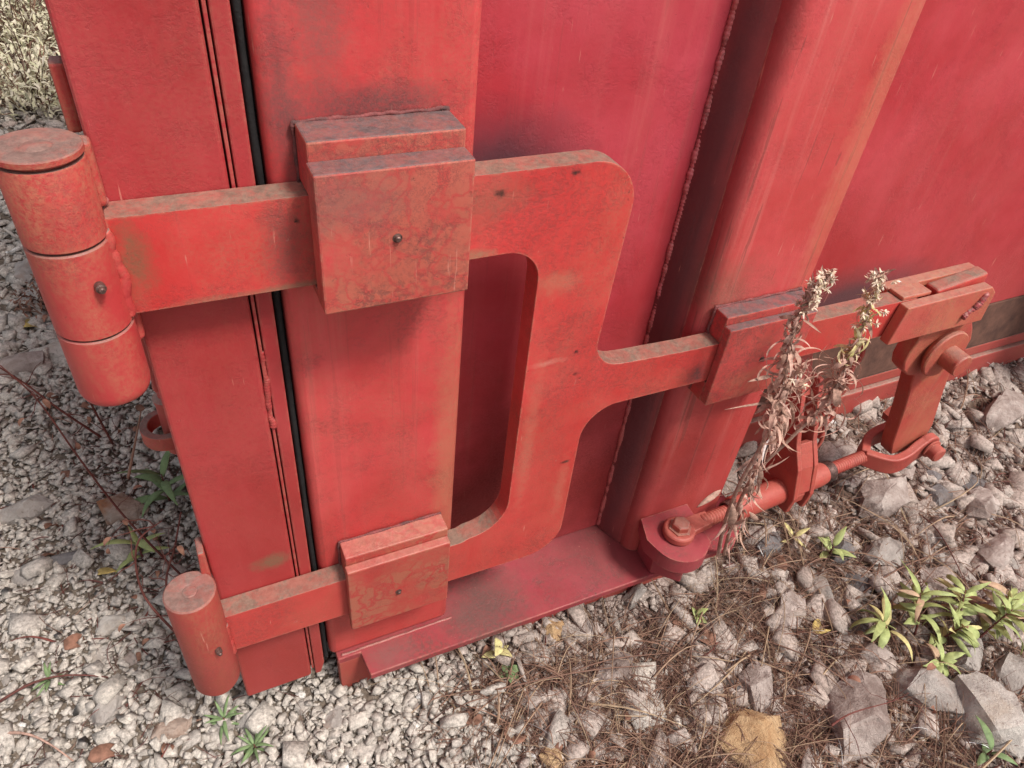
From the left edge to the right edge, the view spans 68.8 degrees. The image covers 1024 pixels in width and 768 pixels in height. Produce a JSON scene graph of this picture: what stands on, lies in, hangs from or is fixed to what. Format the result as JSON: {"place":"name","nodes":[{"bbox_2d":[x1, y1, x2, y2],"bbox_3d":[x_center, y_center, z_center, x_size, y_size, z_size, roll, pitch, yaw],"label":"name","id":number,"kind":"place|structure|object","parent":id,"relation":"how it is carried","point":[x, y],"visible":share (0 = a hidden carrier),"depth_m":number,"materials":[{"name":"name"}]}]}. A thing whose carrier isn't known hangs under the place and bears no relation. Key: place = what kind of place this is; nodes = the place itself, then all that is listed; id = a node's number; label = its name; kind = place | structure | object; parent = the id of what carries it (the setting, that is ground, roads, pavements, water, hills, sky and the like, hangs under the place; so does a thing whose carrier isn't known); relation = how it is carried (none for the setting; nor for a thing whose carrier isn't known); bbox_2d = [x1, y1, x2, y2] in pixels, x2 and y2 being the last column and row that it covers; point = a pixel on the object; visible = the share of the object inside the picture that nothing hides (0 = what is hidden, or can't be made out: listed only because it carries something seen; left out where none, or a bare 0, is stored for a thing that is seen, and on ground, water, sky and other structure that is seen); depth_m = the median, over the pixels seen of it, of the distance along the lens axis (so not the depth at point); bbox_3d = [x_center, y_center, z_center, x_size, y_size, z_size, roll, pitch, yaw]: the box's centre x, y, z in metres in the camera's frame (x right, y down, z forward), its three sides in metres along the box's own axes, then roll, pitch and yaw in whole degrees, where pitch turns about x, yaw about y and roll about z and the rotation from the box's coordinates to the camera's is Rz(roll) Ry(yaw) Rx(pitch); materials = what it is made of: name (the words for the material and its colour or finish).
{"place":"outdoors","nodes":[
{"label":"outdoors","id":0,"kind":"place"},
{"bbox_2d":[0,1,1023,767],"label":"ground","id":1,"kind":"structure","parent":0,"point":[976,403],"depth_m":1.55,"materials":[{"name":"gravel"}]},
{"bbox_2d":[0,350,44,375],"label":"rock","id":2,"kind":"object","parent":1,"relation":"on","point":[15,364],"visible":0.68,"depth_m":1.92,"materials":[{"name":"stone"}]},
{"bbox_2d":[14,258,34,283],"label":"rock","id":3,"kind":"object","parent":1,"relation":"on","point":[23,270],"visible":0.38,"depth_m":2.20,"materials":[{"name":"grey stone"}]},
{"bbox_2d":[0,274,50,319],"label":"dry shrub","id":4,"kind":"object","parent":1,"relation":"on","point":[29,307],"visible":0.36,"depth_m":2.11,"materials":[{"name":"brown plant"}]},
{"bbox_2d":[0,494,53,524],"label":"rock","id":5,"kind":"object","parent":1,"relation":"on","point":[30,506],"visible":0.86,"depth_m":1.60,"materials":[{"name":"grey stone"}]},
{"bbox_2d":[17,288,38,303],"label":"rock","id":6,"kind":"object","parent":1,"relation":"on","point":[28,294],"visible":0.27,"depth_m":2.14,"materials":[{"name":"stone"}]},
{"bbox_2d":[0,0,58,64],"bbox_3d":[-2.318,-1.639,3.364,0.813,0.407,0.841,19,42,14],"label":"dry shrub","id":7,"kind":"object","parent":1,"relation":"on","point":[7,30],"visible":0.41,"depth_m":3.32,"materials":[{"name":"beige plant"}]},
{"bbox_2d":[0,34,60,121],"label":"dry shrub","id":8,"kind":"object","parent":1,"relation":"on","point":[30,87],"visible":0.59,"depth_m":2.97,"materials":[{"name":"beige plant"}]},
{"bbox_2d":[32,661,63,695],"bbox_3d":[-0.835,0.532,1.344,0.066,0.031,0.061,-13,45,-22],"label":"sprout","id":9,"kind":"object","parent":1,"relation":"on","point":[47,674],"visible":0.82,"depth_m":1.34,"materials":[{"name":"green plant"}]},
{"bbox_2d":[0,362,101,449],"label":"dry stalk","id":10,"kind":"object","parent":1,"relation":"on","point":[78,445],"visible":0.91,"depth_m":1.38,"materials":[{"name":"brown plant"}]},
{"bbox_2d":[43,341,64,359],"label":"rock","id":11,"kind":"object","parent":1,"relation":"on","point":[55,350],"visible":0.34,"depth_m":1.99,"materials":[{"name":"stone"}]},
{"bbox_2d":[50,548,84,564],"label":"rock","id":12,"kind":"object","parent":1,"relation":"on","point":[64,558],"visible":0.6,"depth_m":1.52,"materials":[{"name":"stone"}]},
{"bbox_2d":[63,633,83,649],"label":"fallen leaf","id":13,"kind":"object","parent":1,"relation":"on","point":[70,641],"visible":0.87,"depth_m":1.40,"materials":[{"name":"plant"}]},
{"bbox_2d":[89,643,114,662],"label":"rock","id":14,"kind":"object","parent":1,"relation":"on","point":[98,656],"visible":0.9,"depth_m":1.39,"materials":[{"name":"stone"}]},
{"bbox_2d":[89,689,125,726],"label":"rock","id":15,"kind":"object","parent":1,"relation":"on","point":[102,715],"visible":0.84,"depth_m":1.30,"materials":[{"name":"grey stone"}]},
{"bbox_2d":[96,492,150,527],"bbox_3d":[-0.857,0.287,1.634,0.114,0.075,0.077,8,41,2],"label":"rock","id":16,"kind":"object","parent":1,"relation":"on","point":[130,507],"visible":0.75,"depth_m":1.62,"materials":[{"name":"orange stone"}]},
{"bbox_2d":[90,526,170,572],"bbox_3d":[-0.782,0.338,1.537,0.144,0.090,0.123,-13,45,-22],"label":"sprout","id":17,"kind":"object","parent":1,"relation":"on","point":[145,545],"visible":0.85,"depth_m":1.52,"materials":[{"name":"green plant"}]},
{"bbox_2d":[124,651,137,666],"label":"rock","id":18,"kind":"object","parent":1,"relation":"on","point":[130,657],"visible":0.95,"depth_m":1.39,"materials":[{"name":"stone"}]},
{"bbox_2d":[126,412,140,478],"bbox_3d":[-0.558,0.090,1.104,0.051,0.137,0.010,-2,42,-10],"label":"dry stalk","id":19,"kind":"object","parent":1,"relation":"on","point":[131,459],"visible":1,"depth_m":1.11,"materials":[{"name":"plant"}]},
{"bbox_2d":[103,518,180,648],"bbox_3d":[-0.563,0.321,1.189,0.113,0.312,0.125,4,41,-4],"label":"dry stalk","id":20,"kind":"object","parent":1,"relation":"on","point":[105,541],"visible":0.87,"depth_m":1.18,"materials":[{"name":"brown plant"}]},
{"bbox_2d":[118,451,188,516],"bbox_3d":[-0.764,0.214,1.623,0.157,0.151,0.160,13,41,7],"label":"sprout","id":21,"kind":"object","parent":1,"relation":"on","point":[158,481],"visible":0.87,"depth_m":1.63,"materials":[{"name":"green plant"}]},
{"bbox_2d":[150,716,192,739],"bbox_3d":[-0.589,0.599,1.296,0.069,0.034,0.038,-13,45,-22],"label":"fallen leaf","id":22,"kind":"object","parent":1,"relation":"on","point":[175,728],"visible":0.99,"depth_m":1.28,"materials":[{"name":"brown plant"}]},
{"bbox_2d":[204,718,234,746],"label":"rock","id":23,"kind":"object","parent":1,"relation":"on","point":[230,726],"visible":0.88,"depth_m":1.30,"materials":[{"name":"grey stone"}]},
{"bbox_2d":[234,708,255,728],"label":"rock","id":24,"kind":"object","parent":1,"relation":"on","point":[244,719],"visible":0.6,"depth_m":1.31,"materials":[{"name":"stone"}]},
{"bbox_2d":[294,696,308,714],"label":"rock","id":25,"kind":"object","parent":1,"relation":"on","point":[301,703],"visible":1,"depth_m":1.34,"materials":[{"name":"stone"}]},
{"bbox_2d":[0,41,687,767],"bbox_3d":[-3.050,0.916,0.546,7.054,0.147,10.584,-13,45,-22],"label":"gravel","id":26,"kind":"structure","parent":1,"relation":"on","point":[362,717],"depth_m":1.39,"materials":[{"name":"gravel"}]},
{"bbox_2d":[10,570,37,586],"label":"rock","id":27,"kind":"object","parent":26,"relation":"on","point":[16,578],"visible":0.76,"depth_m":1.48,"materials":[{"name":"grey stone"}]},
{"bbox_2d":[7,731,73,761],"bbox_3d":[-0.798,0.601,1.253,0.152,0.027,0.015,14,41,8],"label":"straw","id":28,"kind":"object","parent":26,"relation":"on","point":[36,737],"visible":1,"depth_m":1.25,"materials":[{"name":"plant"}]},
{"bbox_2d":[0,674,107,702],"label":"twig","id":29,"kind":"object","parent":26,"relation":"on","point":[20,688],"visible":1,"depth_m":1.32,"materials":[{"name":"plant"}]},
{"bbox_2d":[38,290,120,444],"bbox_3d":[-0.816,-0.024,1.420,0.059,0.463,0.150,-21,48,-29],"label":"dry stalk","id":30,"kind":"object","parent":26,"relation":"on","point":[44,316],"visible":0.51,"depth_m":1.53,"materials":[{"name":"brown plant"}]},
{"bbox_2d":[0,365,180,573],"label":"dry stalk","id":31,"kind":"object","parent":26,"relation":"on","point":[46,402],"visible":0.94,"depth_m":1.28,"materials":[{"name":"brown plant"}]},
{"bbox_2d":[88,743,120,762],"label":"fallen leaf","id":32,"kind":"object","parent":26,"relation":"on","point":[100,753],"visible":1,"depth_m":1.25,"materials":[{"name":"plant"}]},
{"bbox_2d":[97,567,116,574],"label":"fallen leaf","id":33,"kind":"object","parent":26,"relation":"on","point":[105,570],"visible":1,"depth_m":1.51,"materials":[{"name":"plant"}]},
{"bbox_2d":[95,611,128,635],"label":"rock","id":34,"kind":"object","parent":26,"relation":"on","point":[108,625],"visible":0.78,"depth_m":1.42,"materials":[{"name":"stone"}]},
{"bbox_2d":[0,336,307,760],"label":"dry grass","id":35,"kind":"structure","parent":26,"relation":"on","point":[91,552],"depth_m":1.51,"materials":[{"name":"plant"}]},
{"bbox_2d":[0,416,312,767],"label":"dead roots","id":36,"kind":"object","parent":26,"relation":"on","point":[121,639],"visible":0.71,"depth_m":1.43,"materials":[{"name":"plant"}]},
{"bbox_2d":[149,512,196,588],"bbox_3d":[-0.541,0.336,1.214,0.146,0.397,0.074,35,48,28],"label":"dry stalk","id":37,"kind":"object","parent":26,"relation":"on","point":[180,549],"visible":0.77,"depth_m":1.16,"materials":[{"name":"brown plant"}]},
{"bbox_2d":[203,695,242,744],"bbox_3d":[-0.497,0.584,1.309,0.069,0.043,0.070,30,46,25],"label":"sprout","id":38,"kind":"object","parent":26,"relation":"on","point":[230,714],"visible":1,"depth_m":1.30,"materials":[{"name":"green plant"}]},
{"bbox_2d":[230,725,273,764],"bbox_3d":[-0.445,0.620,1.276,0.072,0.041,0.073,-13,45,-22],"label":"sprout","id":39,"kind":"object","parent":26,"relation":"on","point":[249,749],"visible":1,"depth_m":1.28,"materials":[{"name":"green plant"}]},
{"bbox_2d":[322,705,345,729],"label":"rock","id":40,"kind":"object","parent":26,"relation":"on","point":[333,718],"visible":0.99,"depth_m":1.32,"materials":[{"name":"grey stone"}]},
{"bbox_2d":[481,637,511,657],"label":"sprout","id":41,"kind":"object","parent":1,"relation":"on","point":[499,649],"visible":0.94,"depth_m":1.44,"materials":[{"name":"yellow plant"}]},
{"bbox_2d":[495,663,518,682],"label":"sprout","id":42,"kind":"object","parent":1,"relation":"on","point":[512,673],"visible":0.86,"depth_m":1.42,"materials":[{"name":"green plant"}]},
{"bbox_2d":[0,0,1023,695],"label":"container","id":43,"kind":"object","parent":1,"relation":"on","point":[348,412],"visible":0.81,"depth_m":0.97,"materials":[{"name":"metal"}]},
{"bbox_2d":[102,207,176,454],"bbox_3d":[-0.499,-0.064,1.002,0.070,0.434,0.070,-13,45,-22],"label":"latch ring","id":44,"kind":"object","parent":43,"relation":"attached to","point":[151,422],"visible":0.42,"depth_m":1.09,"materials":[{"name":"paint"}]},
{"bbox_2d":[0,0,327,695],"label":"door","id":45,"kind":"structure","parent":43,"relation":"in","point":[159,93],"depth_m":0.71,"materials":[{"name":"paint"}]},
{"bbox_2d":[0,128,916,695],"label":"locking plate","id":46,"kind":"object","parent":43,"relation":"attached to","point":[560,220],"visible":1,"depth_m":0.91,"materials":[{"name":"paint"}]},
{"bbox_2d":[877,262,994,453],"bbox_3d":[0.808,-0.003,1.508,0.360,0.499,0.112,-13,45,-22],"label":"latch lever","id":47,"kind":"object","parent":46,"relation":"attached to","point":[929,329],"visible":0.98,"depth_m":1.42,"materials":[{"name":"paint"}]},
{"bbox_2d":[662,353,945,545],"bbox_3d":[0.619,0.066,1.515,0.753,0.393,0.189,-13,45,-22],"label":"ratchet turnbuckle","id":48,"kind":"object","parent":43,"relation":"attached to","point":[798,477],"visible":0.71,"depth_m":1.52,"materials":[{"name":"paint"}]},
{"bbox_2d":[817,344,865,448],"bbox_3d":[0.669,0.062,1.577,0.029,0.346,0.058,20,42,14],"label":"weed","id":49,"kind":"object","parent":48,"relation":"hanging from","point":[830,419],"visible":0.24,"depth_m":1.56,"materials":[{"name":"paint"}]},
{"bbox_2d":[0,0,1023,767],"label":"rubble","id":50,"kind":"object","parent":1,"relation":"on","point":[804,576],"visible":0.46,"depth_m":1.59,"materials":[{"name":"stone"}]},
{"bbox_2d":[554,679,592,747],"bbox_3d":[0.112,0.599,1.374,0.003,0.037,0.165,-16,46,-24],"label":"straw","id":51,"kind":"object","parent":50,"relation":"on","point":[574,706],"visible":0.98,"depth_m":1.37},
{"bbox_2d":[557,652,672,679],"bbox_3d":[0.212,0.541,1.456,0.264,0.036,0.007,-7,43,-16],"label":"straw","id":52,"kind":"object","parent":50,"relation":"on","point":[613,659],"visible":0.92,"depth_m":1.44,"materials":[{"name":"plant"}]},
{"bbox_2d":[743,582,765,603],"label":"fallen leaf","id":53,"kind":"object","parent":50,"relation":"on","point":[760,590],"visible":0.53,"depth_m":1.62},
{"bbox_2d":[855,546,960,599],"bbox_3d":[0.904,0.416,1.694,0.374,0.034,0.012,-15,45,-24],"label":"straw","id":54,"kind":"object","parent":50,"relation":"on","point":[865,591],"visible":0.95,"depth_m":1.67,"materials":[{"name":"plant"}]},
{"bbox_2d":[918,513,967,588],"bbox_3d":[1.009,0.384,1.741,0.007,0.032,0.232,0,41,-8],"label":"straw","id":55,"kind":"object","parent":50,"relation":"on","point":[947,546],"visible":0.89,"depth_m":1.73,"materials":[{"name":"plant"}]},
{"bbox_2d":[504,724,527,743],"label":"fallen leaf","id":56,"kind":"object","parent":1,"relation":"on","point":[520,740],"visible":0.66,"depth_m":1.33,"materials":[{"name":"plant"}]},
{"bbox_2d":[539,746,563,767],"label":"fallen leaf","id":57,"kind":"object","parent":1,"relation":"on","point":[551,756],"visible":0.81,"depth_m":1.31,"materials":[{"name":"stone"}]},
{"bbox_2d":[543,619,563,641],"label":"leaf","id":58,"kind":"object","parent":1,"relation":"on","point":[552,630],"visible":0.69,"depth_m":1.51,"materials":[{"name":"plant"}]},
{"bbox_2d":[576,618,601,638],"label":"rock","id":59,"kind":"object","parent":1,"relation":"on","point":[589,628],"visible":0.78,"depth_m":1.52,"materials":[{"name":"stone"}]},
{"bbox_2d":[592,649,632,688],"bbox_3d":[0.204,0.565,1.462,0.106,0.063,0.061,-33,54,-37],"label":"rock","id":60,"kind":"object","parent":1,"relation":"on","point":[618,672],"visible":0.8,"depth_m":1.44,"materials":[{"name":"stone"}]},
{"bbox_2d":[621,584,646,610],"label":"rock","id":61,"kind":"object","parent":1,"relation":"on","point":[638,590],"visible":0.92,"depth_m":1.59,"materials":[{"name":"grey stone"}]},
{"bbox_2d":[328,360,1023,767],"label":"dry grass","id":62,"kind":"structure","parent":1,"relation":"on","point":[668,690],"depth_m":1.48,"materials":[{"name":"plant"}]},
{"bbox_2d":[469,665,679,695],"bbox_3d":[0.128,0.557,1.420,0.426,0.045,0.007,-4,42,-13],"label":"straw","id":63,"kind":"object","parent":62,"relation":"on","point":[476,693],"visible":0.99,"depth_m":1.40,"materials":[{"name":"plant"}]},
{"bbox_2d":[691,607,707,624],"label":"sprout","id":64,"kind":"object","parent":1,"relation":"on","point":[700,611],"visible":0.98,"depth_m":1.57,"materials":[{"name":"green plant"}]},
{"bbox_2d":[695,629,715,645],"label":"fallen leaf","id":65,"kind":"object","parent":1,"relation":"on","point":[709,635],"visible":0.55,"depth_m":1.53,"materials":[{"name":"plant"}]},
{"bbox_2d":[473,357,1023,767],"bbox_3d":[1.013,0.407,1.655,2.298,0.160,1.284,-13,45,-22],"label":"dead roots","id":66,"kind":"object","parent":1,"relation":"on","point":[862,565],"visible":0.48,"depth_m":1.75,"materials":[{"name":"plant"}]},
{"bbox_2d":[716,708,786,767],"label":"rock","id":67,"kind":"object","parent":1,"relation":"on","point":[753,726],"visible":0.9,"depth_m":1.37,"materials":[{"name":"stone"}]},
{"bbox_2d":[745,526,763,537],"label":"rock","id":68,"kind":"object","parent":1,"relation":"on","point":[752,530],"visible":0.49,"depth_m":1.75,"materials":[{"name":"stone"}]},
{"bbox_2d":[738,659,772,713],"bbox_3d":[0.480,0.596,1.471,0.070,0.063,0.113,8,41,1],"label":"rock","id":69,"kind":"object","parent":1,"relation":"on","point":[759,684],"visible":0.87,"depth_m":1.45,"materials":[{"name":"stone"}]},
{"bbox_2d":[756,531,782,556],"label":"rock","id":70,"kind":"object","parent":1,"relation":"on","point":[771,540],"visible":0.72,"depth_m":1.71,"materials":[{"name":"stone"}]},
{"bbox_2d":[766,553,786,570],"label":"fallen leaf","id":71,"kind":"object","parent":70,"relation":"on","point":[783,567],"visible":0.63,"depth_m":1.68,"materials":[{"name":"plant"}]},
{"bbox_2d":[776,588,805,628],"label":"rock","id":72,"kind":"object","parent":1,"relation":"on","point":[791,604],"visible":0.76,"depth_m":1.59,"materials":[{"name":"stone"}]},
{"bbox_2d":[782,522,809,547],"bbox_3d":[0.655,0.354,1.727,0.061,0.049,0.068,16,41,10],"label":"sprout","id":73,"kind":"object","parent":1,"relation":"on","point":[801,532],"visible":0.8,"depth_m":1.72,"materials":[{"name":"yellow plant"}]},
{"bbox_2d":[697,265,900,573],"bbox_3d":[0.446,0.116,1.255,0.302,0.775,0.106,-20,48,-28],"label":"dried weed","id":74,"kind":"object","parent":1,"relation":"on","point":[775,402],"visible":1,"depth_m":1.12,"materials":[{"name":"brown plant"}]},
{"bbox_2d":[812,618,830,633],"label":"fallen leaf","id":75,"kind":"object","parent":1,"relation":"on","point":[815,623],"visible":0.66,"depth_m":1.57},
{"bbox_2d":[813,571,833,600],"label":"rock","id":76,"kind":"object","parent":1,"relation":"on","point":[825,590],"visible":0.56,"depth_m":1.63,"materials":[{"name":"grey stone"}]},
{"bbox_2d":[817,526,855,559],"bbox_3d":[0.728,0.372,1.699,0.089,0.071,0.089,-13,45,-22],"label":"sprout","id":77,"kind":"object","parent":1,"relation":"on","point":[838,537],"visible":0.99,"depth_m":1.70,"materials":[{"name":"green plant"}]},
{"bbox_2d":[829,538,854,563],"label":"rock","id":78,"kind":"object","parent":1,"relation":"on","point":[844,544],"visible":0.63,"depth_m":1.71,"materials":[{"name":"stone"}]},
{"bbox_2d":[833,438,857,456],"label":"rock","id":79,"kind":"object","parent":1,"relation":"on","point":[845,450],"visible":0.53,"depth_m":1.91,"materials":[{"name":"stone"}]},
{"bbox_2d":[845,473,860,487],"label":"rock","id":80,"kind":"object","parent":1,"relation":"on","point":[853,484],"visible":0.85,"depth_m":1.86,"materials":[{"name":"stone"}]},
{"bbox_2d":[825,669,891,761],"bbox_3d":[0.660,0.639,1.430,0.120,0.111,0.181,10,41,4],"label":"rock","id":81,"kind":"object","parent":1,"relation":"on","point":[870,727],"visible":0.84,"depth_m":1.40,"materials":[{"name":"stone"}]},
{"bbox_2d":[751,637,892,723],"bbox_3d":[0.612,0.573,1.479,0.291,0.044,0.009,29,46,24],"label":"straw","id":82,"kind":"object","parent":81,"relation":"on","point":[805,656],"visible":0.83,"depth_m":1.49,"materials":[{"name":"plant"}]},
{"bbox_2d":[844,572,872,592],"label":"rock","id":83,"kind":"object","parent":1,"relation":"on","point":[857,584],"visible":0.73,"depth_m":1.66,"materials":[{"name":"stone"}]},
{"bbox_2d":[851,617,871,634],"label":"rock","id":84,"kind":"object","parent":1,"relation":"on","point":[862,625],"visible":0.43,"depth_m":1.58,"materials":[{"name":"stone"}]},
{"bbox_2d":[852,641,895,663],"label":"rock","id":85,"kind":"object","parent":1,"relation":"on","point":[885,653],"visible":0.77,"depth_m":1.51,"materials":[{"name":"stone"}]},
{"bbox_2d":[860,537,904,566],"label":"rock","id":86,"kind":"object","parent":1,"relation":"on","point":[892,549],"visible":0.88,"depth_m":1.71,"materials":[{"name":"grey stone"}]},
{"bbox_2d":[857,475,909,521],"bbox_3d":[0.917,0.281,1.846,0.193,0.100,0.099,-13,45,-22],"label":"rock","id":87,"kind":"object","parent":1,"relation":"on","point":[885,497],"visible":0.89,"depth_m":1.81,"materials":[{"name":"stone"}]},
{"bbox_2d":[831,662,938,764],"bbox_3d":[0.414,0.363,0.848,0.300,0.235,0.094,-19,47,-27],"label":"dry stalk","id":88,"kind":"object","parent":1,"relation":"on","point":[931,666],"visible":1,"depth_m":0.93,"materials":[{"name":"brown plant"}]},
{"bbox_2d":[899,466,915,479],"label":"rock","id":89,"kind":"object","parent":1,"relation":"on","point":[908,472],"visible":0.46,"depth_m":1.92,"materials":[{"name":"stone"}]},
{"bbox_2d":[888,665,964,714],"bbox_3d":[0.826,0.609,1.472,0.161,0.091,0.083,29,45,24],"label":"rock","id":90,"kind":"object","parent":1,"relation":"on","point":[940,687],"visible":0.71,"depth_m":1.45,"materials":[{"name":"grey stone"}]},
{"bbox_2d":[849,559,1023,676],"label":"leafy weed","id":91,"kind":"object","parent":1,"relation":"on","point":[1013,602],"visible":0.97,"depth_m":1.54,"materials":[{"name":"green plant"}]},
{"bbox_2d":[920,566,956,590],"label":"rock","id":92,"kind":"object","parent":1,"relation":"on","point":[941,571],"visible":0.6,"depth_m":1.69,"materials":[{"name":"stone"}]},
{"bbox_2d":[927,483,954,506],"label":"rock","id":93,"kind":"object","parent":1,"relation":"on","point":[943,496],"visible":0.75,"depth_m":1.88,"materials":[{"name":"stone"}]},
{"bbox_2d":[945,630,983,673],"bbox_3d":[0.945,0.553,1.561,0.074,0.067,0.126,26,44,21],"label":"rock","id":94,"kind":"object","parent":1,"relation":"on","point":[973,663],"visible":0.5,"depth_m":1.52,"materials":[{"name":"grey stone"}]},
{"bbox_2d":[963,473,978,488],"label":"rock","id":95,"kind":"object","parent":1,"relation":"on","point":[971,483],"visible":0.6,"depth_m":1.94,"materials":[{"name":"stone"}]},
{"bbox_2d":[966,486,1000,519],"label":"rock","id":96,"kind":"object","parent":1,"relation":"on","point":[984,499],"visible":0.9,"depth_m":1.86,"materials":[{"name":"stone"}]},
{"bbox_2d":[949,671,1023,758],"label":"rock","id":97,"kind":"object","parent":1,"relation":"on","point":[994,706],"visible":0.61,"depth_m":1.41,"materials":[{"name":"stone"}]},
{"bbox_2d":[977,534,1014,571],"bbox_3d":[1.146,0.402,1.773,0.066,0.077,0.130,34,48,28],"label":"rock","id":98,"kind":"object","parent":1,"relation":"on","point":[998,553],"visible":0.87,"depth_m":1.74,"materials":[{"name":"stone"}]},
{"bbox_2d":[975,715,1017,765],"bbox_3d":[0.884,0.669,1.394,0.076,0.054,0.083,3,41,-4],"label":"sprout","id":99,"kind":"object","parent":1,"relation":"on","point":[982,757],"visible":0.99,"depth_m":1.38,"materials":[{"name":"green plant"}]},
{"bbox_2d":[978,605,1014,639],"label":"rock","id":100,"kind":"object","parent":1,"relation":"on","point":[1010,631],"visible":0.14,"depth_m":1.59,"materials":[{"name":"stone"}]},
{"bbox_2d":[981,389,1023,433],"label":"rock","id":101,"kind":"object","parent":1,"relation":"on","point":[1004,408],"visible":0.91,"depth_m":2.04,"materials":[{"name":"stone"}]},
{"bbox_2d":[991,652,1023,694],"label":"rock","id":102,"kind":"object","parent":1,"relation":"on","point":[1009,662],"visible":0.77,"depth_m":1.51,"materials":[{"name":"grey stone"}]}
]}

